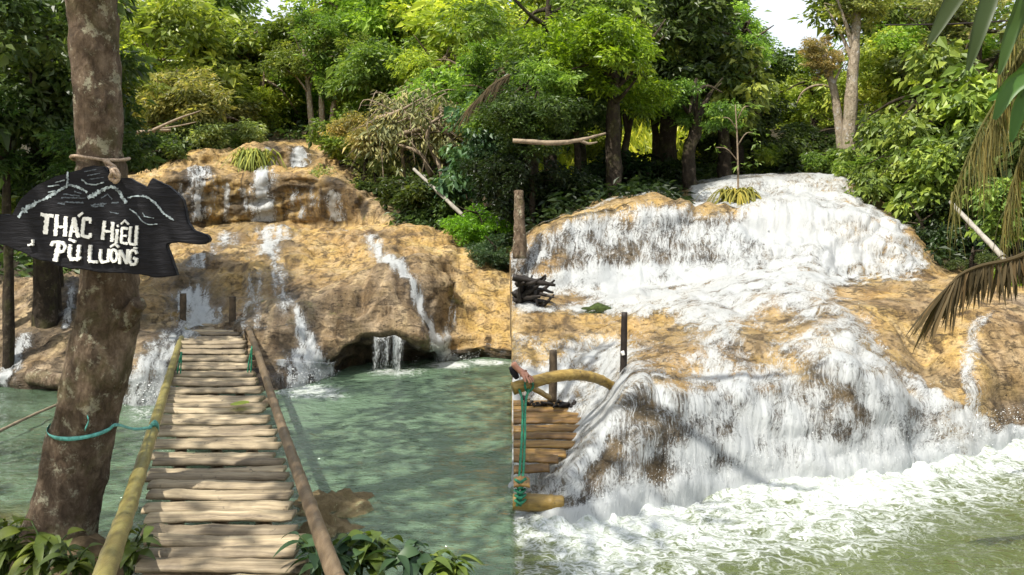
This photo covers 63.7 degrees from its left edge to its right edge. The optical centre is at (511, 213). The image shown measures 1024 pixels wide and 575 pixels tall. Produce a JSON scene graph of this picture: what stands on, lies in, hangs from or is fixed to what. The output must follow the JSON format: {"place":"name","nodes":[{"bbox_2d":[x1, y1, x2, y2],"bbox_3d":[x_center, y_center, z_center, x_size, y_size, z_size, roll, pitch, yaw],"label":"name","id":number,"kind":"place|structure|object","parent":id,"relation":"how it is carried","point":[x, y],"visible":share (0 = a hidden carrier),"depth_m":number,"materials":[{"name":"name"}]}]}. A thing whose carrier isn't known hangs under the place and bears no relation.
{"place":"outdoors","nodes":[
{"label":"outdoors","id":0,"kind":"place"},
{"bbox_2d":[0,522,137,574],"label":"bank","id":1,"kind":"structure","parent":0,"point":[86,541],"depth_m":4.95,"materials":[{"name":"soil"}]},
{"bbox_2d":[0,515,36,574],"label":"leafy plant","id":2,"kind":"object","parent":1,"relation":"on","point":[9,548],"visible":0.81,"depth_m":4.48,"materials":[{"name":"green plant"}]},
{"bbox_2d":[4,518,90,574],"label":"leafy plant","id":3,"kind":"object","parent":1,"relation":"on","point":[39,547],"visible":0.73,"depth_m":4.36,"materials":[{"name":"green plant"}]},
{"bbox_2d":[36,542,101,574],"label":"leafy plant","id":4,"kind":"object","parent":1,"relation":"on","point":[84,565],"visible":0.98,"depth_m":4.27,"materials":[{"name":"green plant"}]},
{"bbox_2d":[18,0,146,541],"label":"tree trunk","id":5,"kind":"object","parent":1,"relation":"on","point":[71,484],"visible":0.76,"depth_m":4.97,"materials":[{"name":"brown plant"}]},
{"bbox_2d":[0,165,211,277],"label":"sign board","id":6,"kind":"object","parent":5,"relation":"attached to","point":[94,218],"visible":0.99,"depth_m":4.70,"materials":[{"name":"black wood"}]},
{"bbox_2d":[273,531,353,574],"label":"leafy plant","id":7,"kind":"object","parent":1,"relation":"on","point":[304,542],"visible":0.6,"depth_m":4.10,"materials":[{"name":"green plant"}]},
{"bbox_2d":[296,530,382,574],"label":"leafy plant","id":8,"kind":"object","parent":1,"relation":"on","point":[341,547],"visible":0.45,"depth_m":4.40,"materials":[{"name":"green plant"}]},
{"bbox_2d":[343,529,403,574],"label":"leafy plant","id":9,"kind":"object","parent":1,"relation":"on","point":[373,561],"visible":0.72,"depth_m":4.46,"materials":[{"name":"green plant"}]},
{"bbox_2d":[363,539,435,574],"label":"leafy plant","id":10,"kind":"object","parent":1,"relation":"on","point":[410,558],"visible":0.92,"depth_m":4.31,"materials":[{"name":"green plant"}]},
{"bbox_2d":[419,549,485,574],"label":"leafy plant","id":11,"kind":"object","parent":1,"relation":"on","point":[439,564],"visible":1,"depth_m":4.20,"materials":[{"name":"green plant"}]},
{"bbox_2d":[123,327,194,405],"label":"stream water","id":12,"kind":"structure","parent":0,"point":[143,365],"depth_m":9.51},
{"bbox_2d":[171,284,221,328],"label":"stream water","id":13,"kind":"structure","parent":0,"point":[199,312],"depth_m":12.48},
{"bbox_2d":[0,96,510,445],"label":"rock terrain","id":14,"kind":"object","parent":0,"point":[347,293],"visible":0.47,"depth_m":13.22,"materials":[{"name":"stone"}]},
{"bbox_2d":[0,84,125,369],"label":"tree","id":15,"kind":"object","parent":14,"relation":"on","point":[10,160],"visible":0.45,"depth_m":10.55,"materials":[{"name":"green plant"}]},
{"bbox_2d":[0,0,161,328],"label":"shade tree","id":16,"kind":"object","parent":14,"relation":"on","point":[29,59],"visible":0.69,"depth_m":10.50,"materials":[{"name":"green plant"}]},
{"bbox_2d":[10,104,167,311],"bbox_3d":[-6.537,0.103,11.770,2.605,3.409,2.679,0,0,0],"label":"shrub","id":17,"kind":"object","parent":14,"relation":"on","point":[133,148],"visible":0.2,"depth_m":11.97,"materials":[{"name":"green plant"}]},
{"bbox_2d":[50,49,171,286],"bbox_3d":[-6.970,-0.519,12.713,2.945,4.217,2.658,0,0,-33],"label":"shrub","id":18,"kind":"object","parent":14,"relation":"on","point":[142,84],"visible":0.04,"depth_m":12.62,"materials":[{"name":"green plant"}]},
{"bbox_2d":[126,127,192,172],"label":"shrub","id":19,"kind":"object","parent":14,"relation":"on","point":[169,147],"visible":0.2,"depth_m":21.89,"materials":[{"name":"green plant"}]},
{"bbox_2d":[124,65,262,138],"bbox_3d":[-9.496,-2.853,24.189,5.114,3.019,4.578,0,0,-41],"label":"shrub","id":20,"kind":"object","parent":14,"relation":"on","point":[191,92],"visible":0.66,"depth_m":23.01,"materials":[{"name":"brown plant"}]},
{"bbox_2d":[118,0,280,132],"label":"broadleaf tree","id":21,"kind":"object","parent":14,"relation":"on","point":[167,23],"visible":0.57,"depth_m":25.17,"materials":[{"name":"green plant"}]},
{"bbox_2d":[149,112,268,148],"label":"shrub","id":22,"kind":"object","parent":14,"relation":"on","point":[207,134],"visible":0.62,"depth_m":23.21,"materials":[{"name":"green plant"}]},
{"bbox_2d":[92,293,344,574],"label":"bamboo footbridge","id":23,"kind":"object","parent":14,"relation":"on","point":[218,496],"visible":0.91,"depth_m":5.33,"materials":[{"name":"brown wood"}]},
{"bbox_2d":[120,524,160,574],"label":"leafy plant","id":24,"kind":"object","parent":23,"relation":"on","point":[128,561],"visible":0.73,"depth_m":4.16,"materials":[{"name":"green plant"}]},
{"bbox_2d":[215,147,286,172],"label":"grass tuft","id":25,"kind":"object","parent":14,"relation":"on","point":[251,159],"visible":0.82,"depth_m":21.08,"materials":[{"name":"green plant"}]},
{"bbox_2d":[0,108,513,278],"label":"undergrowth","id":26,"kind":"object","parent":14,"relation":"on","point":[22,258],"visible":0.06,"depth_m":18.13,"materials":[{"name":"green plant"}]},
{"bbox_2d":[208,6,309,96],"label":"broadleaf tree","id":27,"kind":"object","parent":14,"relation":"on","point":[280,27],"visible":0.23,"depth_m":26.96,"materials":[{"name":"green plant"}]},
{"bbox_2d":[236,66,304,133],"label":"broadleaf tree","id":28,"kind":"object","parent":14,"relation":"on","point":[269,111],"visible":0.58,"depth_m":27.02,"materials":[{"name":"green plant"}]},
{"bbox_2d":[248,5,338,136],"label":"pale tree","id":29,"kind":"object","parent":14,"relation":"on","point":[284,59],"visible":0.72,"depth_m":25.50,"materials":[{"name":"green plant"}]},
{"bbox_2d":[260,47,331,122],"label":"broadleaf tree","id":30,"kind":"object","parent":14,"relation":"on","point":[295,115],"visible":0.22,"depth_m":28.66,"materials":[{"name":"green plant"}]},
{"bbox_2d":[285,4,371,135],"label":"pale tree","id":31,"kind":"object","parent":14,"relation":"on","point":[326,27],"visible":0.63,"depth_m":25.47,"materials":[{"name":"green plant"}]},
{"bbox_2d":[303,117,356,167],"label":"shrub","id":32,"kind":"object","parent":14,"relation":"on","point":[330,145],"visible":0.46,"depth_m":21.84,"materials":[{"name":"green plant"}]},
{"bbox_2d":[308,18,377,134],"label":"pale tree","id":33,"kind":"object","parent":14,"relation":"on","point":[343,43],"visible":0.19,"depth_m":25.04,"materials":[{"name":"green plant"}]},
{"bbox_2d":[308,147,406,191],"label":"shrub","id":34,"kind":"object","parent":14,"relation":"on","point":[378,169],"visible":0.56,"depth_m":20.17,"materials":[{"name":"green plant"}]},
{"bbox_2d":[318,105,404,181],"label":"shrub","id":35,"kind":"object","parent":14,"relation":"on","point":[338,127],"visible":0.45,"depth_m":19.96,"materials":[{"name":"green plant"}]},
{"bbox_2d":[312,30,436,143],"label":"broadleaf tree","id":36,"kind":"object","parent":14,"relation":"on","point":[358,75],"visible":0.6,"depth_m":23.70,"materials":[{"name":"green plant"}]},
{"bbox_2d":[328,0,468,55],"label":"broadleaf tree","id":37,"kind":"object","parent":14,"relation":"on","point":[368,21],"visible":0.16,"depth_m":25.55,"materials":[{"name":"green plant"}]},
{"bbox_2d":[340,79,466,185],"bbox_3d":[-2.474,-1.442,19.821,3.030,3.437,3.306,0,0,0],"label":"dry bush","id":38,"kind":"object","parent":14,"relation":"on","point":[405,114],"visible":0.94,"depth_m":19.39,"materials":[{"name":"beige plant"}]},
{"bbox_2d":[370,174,438,213],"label":"shrub","id":39,"kind":"object","parent":14,"relation":"on","point":[414,193],"visible":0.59,"depth_m":18.15,"materials":[{"name":"green plant"}]},
{"bbox_2d":[375,34,500,166],"bbox_3d":[-2.252,-2.749,23.319,3.142,4.898,4.143,0,0,-24],"label":"broadleaf tree","id":40,"kind":"object","parent":14,"relation":"on","point":[415,62],"visible":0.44,"depth_m":22.51,"materials":[{"name":"green plant"}]},
{"bbox_2d":[406,192,471,230],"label":"shrub","id":41,"kind":"object","parent":14,"relation":"on","point":[448,209],"visible":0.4,"depth_m":17.88,"materials":[{"name":"green plant"}]},
{"bbox_2d":[388,53,502,202],"bbox_3d":[-1.132,-2.122,22.132,3.863,4.634,4.340,0,0,37],"label":"broadleaf tree","id":42,"kind":"object","parent":14,"relation":"on","point":[439,76],"visible":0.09,"depth_m":21.23,"materials":[{"name":"green plant"}]},
{"bbox_2d":[380,0,541,81],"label":"broadleaf tree","id":43,"kind":"object","parent":14,"relation":"on","point":[412,21],"visible":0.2,"depth_m":23.31,"materials":[{"name":"green plant"}]},
{"bbox_2d":[434,203,513,248],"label":"shrub","id":44,"kind":"object","parent":14,"relation":"on","point":[471,226],"visible":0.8,"depth_m":16.01,"materials":[{"name":"green plant"}]},
{"bbox_2d":[425,101,541,208],"bbox_3d":[-0.620,-0.708,17.592,2.659,3.250,2.596,0,0,0],"label":"shrub","id":45,"kind":"object","parent":14,"relation":"on","point":[451,180],"visible":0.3,"depth_m":17.16,"materials":[{"name":"green plant"}]},
{"bbox_2d":[445,33,522,208],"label":"broadleaf tree","id":46,"kind":"object","parent":14,"relation":"on","point":[477,73],"visible":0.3,"depth_m":19.93,"materials":[{"name":"green plant"}]},
{"bbox_2d":[455,88,517,232],"bbox_3d":[-0.210,-0.715,17.136,1.905,3.670,2.055,0,0,0],"label":"shrub","id":47,"kind":"object","parent":14,"relation":"on","point":[483,137],"visible":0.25,"depth_m":16.61,"materials":[{"name":"green plant"}]},
{"bbox_2d":[463,233,511,270],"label":"shrub","id":48,"kind":"object","parent":14,"relation":"on","point":[487,252],"visible":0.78,"depth_m":15.21,"materials":[{"name":"green plant"}]},
{"bbox_2d":[246,166,276,221],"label":"stream water","id":49,"kind":"structure","parent":0,"point":[260,180],"depth_m":19.62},
{"bbox_2d":[256,224,290,255],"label":"stream water","id":50,"kind":"structure","parent":0,"point":[267,245],"depth_m":17.21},
{"bbox_2d":[279,348,320,388],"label":"stream water","id":51,"kind":"structure","parent":0,"point":[297,354],"depth_m":10.67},
{"bbox_2d":[294,305,340,380],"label":"stream water","id":52,"kind":"structure","parent":0,"point":[310,345],"depth_m":10.98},
{"bbox_2d":[365,234,472,361],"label":"stream water","id":53,"kind":"structure","parent":0,"point":[437,344],"depth_m":12.24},
{"bbox_2d":[0,357,1023,574],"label":"pool water","id":54,"kind":"structure","parent":0,"point":[421,450],"depth_m":6.39,"materials":[{"name":"liquid"}]},
{"bbox_2d":[23,368,61,388],"bbox_3d":[-5.649,1.938,10.229,0.952,0.478,0.373,0,0,9],"label":"fallen log","id":55,"kind":"object","parent":54,"relation":"on","point":[40,377],"visible":0.41,"depth_m":10.20,"materials":[{"name":"beige wood"}]},
{"bbox_2d":[297,511,364,546],"bbox_3d":[-1.291,2.258,5.736,0.525,0.369,0.433,0,0,40],"label":"wet stone","id":56,"kind":"object","parent":54,"relation":"in","point":[334,524],"visible":0.37,"depth_m":5.70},
{"bbox_2d":[293,488,373,518],"bbox_3d":[-1.323,2.325,6.269,0.820,0.451,0.685,0,0,0],"label":"wet stone","id":57,"kind":"object","parent":54,"relation":"in","point":[345,503],"visible":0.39,"depth_m":6.11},
{"bbox_2d":[124,184,1023,512],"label":"water spray","id":58,"kind":"object","parent":54,"relation":"on","point":[468,356],"visible":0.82,"depth_m":8.01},
{"bbox_2d":[138,0,1014,77],"label":"sky","id":59,"kind":"structure","parent":0,"point":[788,32],"materials":[{"name":"white"}]},
{"bbox_2d":[508,173,1023,523],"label":"cascade water","id":60,"kind":"structure","parent":0,"point":[631,286],"depth_m":8.08,"materials":[{"name":"liquid"}]},
{"bbox_2d":[510,93,1023,507],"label":"rock terrain","id":61,"kind":"object","parent":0,"point":[998,370],"visible":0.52,"depth_m":8.90,"materials":[{"name":"stone"}]},
{"bbox_2d":[512,190,526,258],"bbox_3d":[0.106,0.163,12.421,0.207,1.032,0.272,0,0,-22],"label":"dark post","id":62,"kind":"object","parent":61,"relation":"on","point":[519,249],"visible":1,"depth_m":12.34,"materials":[{"name":"brown wood"}]},
{"bbox_2d":[455,146,593,227],"bbox_3d":[0.084,-0.287,15.350,2.069,2.090,2.772,0,0,-31],"label":"shrub","id":63,"kind":"object","parent":61,"relation":"on","point":[500,171],"visible":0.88,"depth_m":14.95,"materials":[{"name":"green plant"}]},
{"bbox_2d":[458,56,591,224],"bbox_3d":[0.251,-1.088,15.534,2.531,3.650,2.644,0,0,0],"label":"broadleaf tree","id":64,"kind":"object","parent":61,"relation":"on","point":[544,77],"visible":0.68,"depth_m":15.15,"materials":[{"name":"green plant"}]},
{"bbox_2d":[511,273,555,307],"bbox_3d":[0.280,1.054,10.818,0.589,0.547,0.588,0,0,0],"label":"driftwood","id":65,"kind":"object","parent":61,"relation":"on","point":[529,289],"visible":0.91,"depth_m":10.73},
{"bbox_2d":[468,83,601,229],"bbox_3d":[0.426,-0.803,14.758,2.493,3.100,1.934,0,0,0],"label":"tree","id":66,"kind":"object","parent":61,"relation":"on","point":[505,109],"visible":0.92,"depth_m":14.51,"materials":[{"name":"green plant"}]},
{"bbox_2d":[451,74,509,132],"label":"dead palm frond","id":67,"kind":"object","parent":66,"relation":"hanging from","point":[491,88],"visible":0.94,"depth_m":14.97,"materials":[{"name":"brown plant"}]},
{"bbox_2d":[432,0,664,218],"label":"broadleaf tree","id":68,"kind":"object","parent":61,"relation":"on","point":[480,29],"visible":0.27,"depth_m":16.76,"materials":[{"name":"green plant"}]},
{"bbox_2d":[484,51,653,171],"bbox_3d":[1.100,-1.511,16.822,3.313,3.640,2.576,0,0,0],"label":"shade tree","id":69,"kind":"object","parent":61,"relation":"on","point":[590,122],"visible":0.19,"depth_m":16.36,"materials":[{"name":"green plant"}]},
{"bbox_2d":[534,169,603,212],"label":"shrub","id":70,"kind":"object","parent":61,"relation":"on","point":[550,186],"visible":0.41,"depth_m":15.19,"materials":[{"name":"green plant"}]},
{"bbox_2d":[511,312,627,511],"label":"bamboo bridge end","id":71,"kind":"structure","parent":61,"relation":"on","point":[525,443],"depth_m":7.08,"materials":[{"name":"brown wood"}]},
{"bbox_2d":[560,125,622,161],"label":"shrub","id":72,"kind":"object","parent":61,"relation":"on","point":[593,150],"visible":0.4,"depth_m":20.03,"materials":[{"name":"green plant"}]},
{"bbox_2d":[515,6,683,197],"bbox_3d":[1.971,-1.788,15.366,2.977,4.080,3.177,0,0,-30],"label":"broadleaf tree","id":73,"kind":"object","parent":61,"relation":"on","point":[616,47],"visible":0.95,"depth_m":15.22,"materials":[{"name":"green plant"}]},
{"bbox_2d":[581,149,664,187],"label":"shrub","id":74,"kind":"object","parent":61,"relation":"on","point":[631,169],"visible":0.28,"depth_m":16.98,"materials":[{"name":"green plant"}]},
{"bbox_2d":[538,109,715,174],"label":"meadow grass","id":75,"kind":"structure","parent":61,"relation":"on","point":[641,138],"depth_m":26.41,"materials":[{"name":"green plant"}]},
{"bbox_2d":[617,10,699,181],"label":"shade tree","id":76,"kind":"object","parent":61,"relation":"on","point":[627,122],"visible":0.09,"depth_m":17.44,"materials":[{"name":"green plant"}]},
{"bbox_2d":[631,149,703,185],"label":"shrub","id":77,"kind":"object","parent":61,"relation":"on","point":[670,165],"visible":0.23,"depth_m":17.70,"materials":[{"name":"green plant"}]},
{"bbox_2d":[629,0,761,176],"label":"shade tree","id":78,"kind":"object","parent":61,"relation":"on","point":[695,27],"visible":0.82,"depth_m":17.67,"materials":[{"name":"green plant"}]},
{"bbox_2d":[647,75,748,190],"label":"broadleaf tree","id":79,"kind":"object","parent":61,"relation":"on","point":[688,114],"visible":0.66,"depth_m":16.78,"materials":[{"name":"green plant"}]},
{"bbox_2d":[650,38,779,177],"bbox_3d":[4.610,-2.072,18.712,2.756,3.462,2.578,0,0,27],"label":"broadleaf tree","id":80,"kind":"object","parent":61,"relation":"on","point":[753,94],"visible":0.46,"depth_m":18.15,"materials":[{"name":"green plant"}]},
{"bbox_2d":[695,186,765,205],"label":"grass tuft","id":81,"kind":"object","parent":61,"relation":"on","point":[742,195],"visible":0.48,"depth_m":14.16,"materials":[{"name":"yellow plant"}]},
{"bbox_2d":[706,99,769,188],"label":"sapling","id":82,"kind":"object","parent":61,"relation":"on","point":[754,132],"visible":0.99,"depth_m":14.59,"materials":[{"name":"plant"}]},
{"bbox_2d":[711,143,789,174],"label":"shrub","id":83,"kind":"object","parent":61,"relation":"on","point":[769,157],"visible":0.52,"depth_m":19.64,"materials":[{"name":"green plant"}]},
{"bbox_2d":[678,91,824,169],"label":"broadleaf tree","id":84,"kind":"object","parent":61,"relation":"on","point":[771,119],"visible":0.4,"depth_m":20.47,"materials":[{"name":"green plant"}]},
{"bbox_2d":[720,0,783,175],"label":"broadleaf tree","id":85,"kind":"object","parent":61,"relation":"on","point":[751,31],"visible":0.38,"depth_m":19.93,"materials":[{"name":"green plant"}]},
{"bbox_2d":[701,22,805,161],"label":"broadleaf tree","id":86,"kind":"object","parent":61,"relation":"on","point":[786,61],"visible":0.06,"depth_m":21.77,"materials":[{"name":"green plant"}]},
{"bbox_2d":[500,0,1013,166],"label":"wood","id":87,"kind":"object","parent":61,"relation":"on","point":[996,16],"visible":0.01,"depth_m":29.71,"materials":[{"name":"green plant"}]},
{"bbox_2d":[494,132,1023,268],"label":"undergrowth","id":88,"kind":"object","parent":61,"relation":"on","point":[660,186],"visible":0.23,"depth_m":14.31,"materials":[{"name":"green plant"}]},
{"bbox_2d":[783,58,846,129],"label":"broadleaf tree","id":89,"kind":"object","parent":61,"relation":"on","point":[813,111],"visible":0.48,"depth_m":25.84,"materials":[{"name":"green plant"}]},
{"bbox_2d":[766,50,867,130],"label":"broadleaf tree","id":90,"kind":"object","parent":61,"relation":"on","point":[783,88],"visible":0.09,"depth_m":27.55,"materials":[{"name":"green plant"}]},
{"bbox_2d":[776,120,859,153],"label":"broadleaf tree","id":91,"kind":"object","parent":61,"relation":"on","point":[829,141],"visible":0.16,"depth_m":22.77,"materials":[{"name":"green plant"}]},
{"bbox_2d":[797,34,847,150],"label":"pale tree","id":92,"kind":"object","parent":61,"relation":"on","point":[817,51],"visible":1,"depth_m":18.71,"materials":[{"name":"brown plant"}]},
{"bbox_2d":[798,148,846,173],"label":"shrub","id":93,"kind":"object","parent":61,"relation":"on","point":[819,163],"visible":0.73,"depth_m":18.70,"materials":[{"name":"green plant"}]},
{"bbox_2d":[829,152,892,179],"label":"shrub","id":94,"kind":"object","parent":61,"relation":"on","point":[840,169],"visible":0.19,"depth_m":16.10,"materials":[{"name":"green plant"}]},
{"bbox_2d":[823,0,899,174],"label":"pale tree","id":95,"kind":"object","parent":61,"relation":"on","point":[854,12],"visible":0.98,"depth_m":18.50,"materials":[{"name":"beige plant"}]},
{"bbox_2d":[811,26,960,119],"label":"broadleaf tree","id":96,"kind":"object","parent":61,"relation":"on","point":[875,96],"visible":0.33,"depth_m":20.38,"materials":[{"name":"green plant"}]},
{"bbox_2d":[842,110,947,208],"bbox_3d":[7.109,-0.739,15.524,2.197,2.311,2.188,0,0,0],"label":"shrub","id":97,"kind":"object","parent":61,"relation":"on","point":[880,183],"visible":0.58,"depth_m":15.21,"materials":[{"name":"green plant"}]},
{"bbox_2d":[788,0,1023,78],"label":"broadleaf tree","id":98,"kind":"object","parent":61,"relation":"on","point":[896,16],"visible":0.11,"depth_m":24.07,"materials":[{"name":"green plant"}]},
{"bbox_2d":[831,36,991,171],"bbox_3d":[8.219,-1.548,17.037,3.296,4.067,3.282,0,0,0],"label":"broadleaf tree","id":99,"kind":"object","parent":61,"relation":"on","point":[931,63],"visible":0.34,"depth_m":16.64,"materials":[{"name":"green plant"}]},
{"bbox_2d":[890,195,963,248],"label":"shrub","id":100,"kind":"object","parent":61,"relation":"on","point":[927,230],"visible":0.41,"depth_m":14.12,"materials":[{"name":"green plant"}]},
{"bbox_2d":[882,136,977,229],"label":"shrub","id":101,"kind":"object","parent":61,"relation":"on","point":[936,170],"visible":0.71,"depth_m":14.27,"materials":[{"name":"green plant"}]},
{"bbox_2d":[868,19,1000,109],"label":"broadleaf tree","id":102,"kind":"object","parent":61,"relation":"on","point":[904,44],"visible":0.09,"depth_m":19.48,"materials":[{"name":"green plant"}]},
{"bbox_2d":[880,0,1023,94],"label":"broadleaf tree","id":103,"kind":"object","parent":61,"relation":"on","point":[928,9],"visible":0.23,"depth_m":19.24,"materials":[{"name":"green plant"}]},
{"bbox_2d":[909,62,1023,227],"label":"broadleaf tree","id":104,"kind":"object","parent":61,"relation":"on","point":[972,105],"visible":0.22,"depth_m":15.49,"materials":[{"name":"green plant"}]},
{"bbox_2d":[941,246,1002,270],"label":"shrub","id":105,"kind":"object","parent":61,"relation":"on","point":[974,259],"visible":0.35,"depth_m":12.16,"materials":[{"name":"green plant"}]},
{"bbox_2d":[928,223,1023,260],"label":"shrub","id":106,"kind":"object","parent":61,"relation":"on","point":[963,231],"visible":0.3,"depth_m":13.20,"materials":[{"name":"green plant"}]},
{"bbox_2d":[938,118,1023,241],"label":"shrub","id":107,"kind":"object","parent":61,"relation":"on","point":[968,139],"visible":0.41,"depth_m":13.44,"materials":[{"name":"green plant"}]},
{"bbox_2d":[963,176,1023,260],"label":"shrub","id":108,"kind":"object","parent":61,"relation":"on","point":[988,225],"visible":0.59,"depth_m":12.29,"materials":[{"name":"green plant"}]},
{"bbox_2d":[905,0,1023,351],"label":"palm tree","id":109,"kind":"object","parent":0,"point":[969,284],"visible":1,"depth_m":5.11,"materials":[{"name":"green plant"}]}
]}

